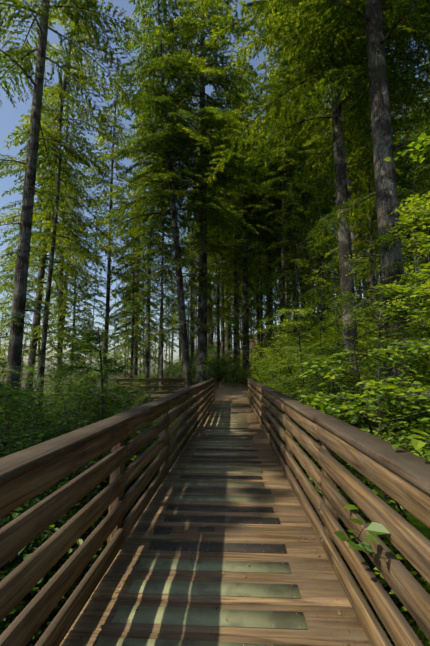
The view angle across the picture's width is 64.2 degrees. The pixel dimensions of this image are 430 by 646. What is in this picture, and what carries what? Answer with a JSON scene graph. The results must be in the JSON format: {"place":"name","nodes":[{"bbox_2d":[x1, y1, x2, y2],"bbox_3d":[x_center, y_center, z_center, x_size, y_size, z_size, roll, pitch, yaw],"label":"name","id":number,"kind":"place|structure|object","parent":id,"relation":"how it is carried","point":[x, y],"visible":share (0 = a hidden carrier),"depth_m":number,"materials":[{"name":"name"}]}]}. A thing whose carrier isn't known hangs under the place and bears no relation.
{"place":"outdoors","nodes":[
{"label":"outdoors","id":0,"kind":"place"},
{"bbox_2d":[0,0,429,442],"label":"conifer","id":1,"kind":"object","parent":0,"point":[282,18],"depth_m":20.35,"materials":[{"name":"green plant"}]},
{"bbox_2d":[0,128,429,645],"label":"shrub","id":2,"kind":"object","parent":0,"point":[379,529],"depth_m":6.65,"materials":[{"name":"green plant"}]},
{"bbox_2d":[0,298,429,645],"bbox_3d":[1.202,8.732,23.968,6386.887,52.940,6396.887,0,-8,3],"label":"ground","id":3,"kind":"structure","parent":0,"point":[223,391],"depth_m":19.32,"materials":[{"name":"green plant"}]},
{"bbox_2d":[114,377,184,411],"bbox_3d":[-3.441,4.473,19.675,3.800,2.640,3.100,0,-8,3],"label":"platform fence","id":4,"kind":"object","parent":3,"relation":"on","point":[131,379],"visible":0.42,"depth_m":18.33,"materials":[{"name":"brown wood"}]},
{"bbox_2d":[184,296,188,348],"bbox_3d":[-1.708,1.487,20.468,0.217,6.160,1.020,0,-8,3],"label":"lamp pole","id":5,"kind":"object","parent":3,"relation":"on","point":[185,297],"visible":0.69,"depth_m":21.01,"materials":[{"name":"metal"}]},
{"bbox_2d":[59,400,371,645],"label":"bridge deck","id":6,"kind":"structure","parent":3,"relation":"on","point":[319,630],"depth_m":2.73,"materials":[{"name":"brown wood"}]},
{"bbox_2d":[95,402,307,645],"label":"anti-slip strips","id":7,"kind":"object","parent":6,"relation":"on","point":[233,617],"visible":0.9,"depth_m":2.72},
{"bbox_2d":[105,405,300,645],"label":"screws","id":8,"kind":"object","parent":7,"relation":"attached to","point":[224,561],"visible":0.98,"depth_m":2.66,"materials":[{"name":"grey metal"}]},
{"bbox_2d":[74,403,364,645],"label":"deck litter","id":9,"kind":"object","parent":6,"relation":"on","point":[101,626],"visible":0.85,"depth_m":2.62,"materials":[{"name":"brown plant"}]},
{"bbox_2d":[107,383,339,553],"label":"railing posts","id":10,"kind":"object","parent":3,"relation":"on","point":[117,472],"depth_m":3.10,"materials":[{"name":"brown wood"}]},
{"bbox_2d":[0,380,429,645],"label":"bridge rails","id":11,"kind":"object","parent":10,"relation":"attached to","point":[409,542],"visible":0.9,"depth_m":2.08,"materials":[{"name":"brown wood"}]},
{"bbox_2d":[0,379,429,493],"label":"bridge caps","id":12,"kind":"object","parent":10,"relation":"on","point":[412,468],"visible":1,"depth_m":2.03,"materials":[{"name":"brown wood"}]},
{"bbox_2d":[79,390,350,641],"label":"bolts and nails","id":13,"kind":"object","parent":10,"relation":"attached to","point":[318,482],"visible":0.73,"depth_m":3.10,"materials":[{"name":"metal"}]},
{"bbox_2d":[0,0,429,372],"label":"sky","id":14,"kind":"structure","parent":0,"point":[9,116],"materials":[{"name":"blue"}]}
]}

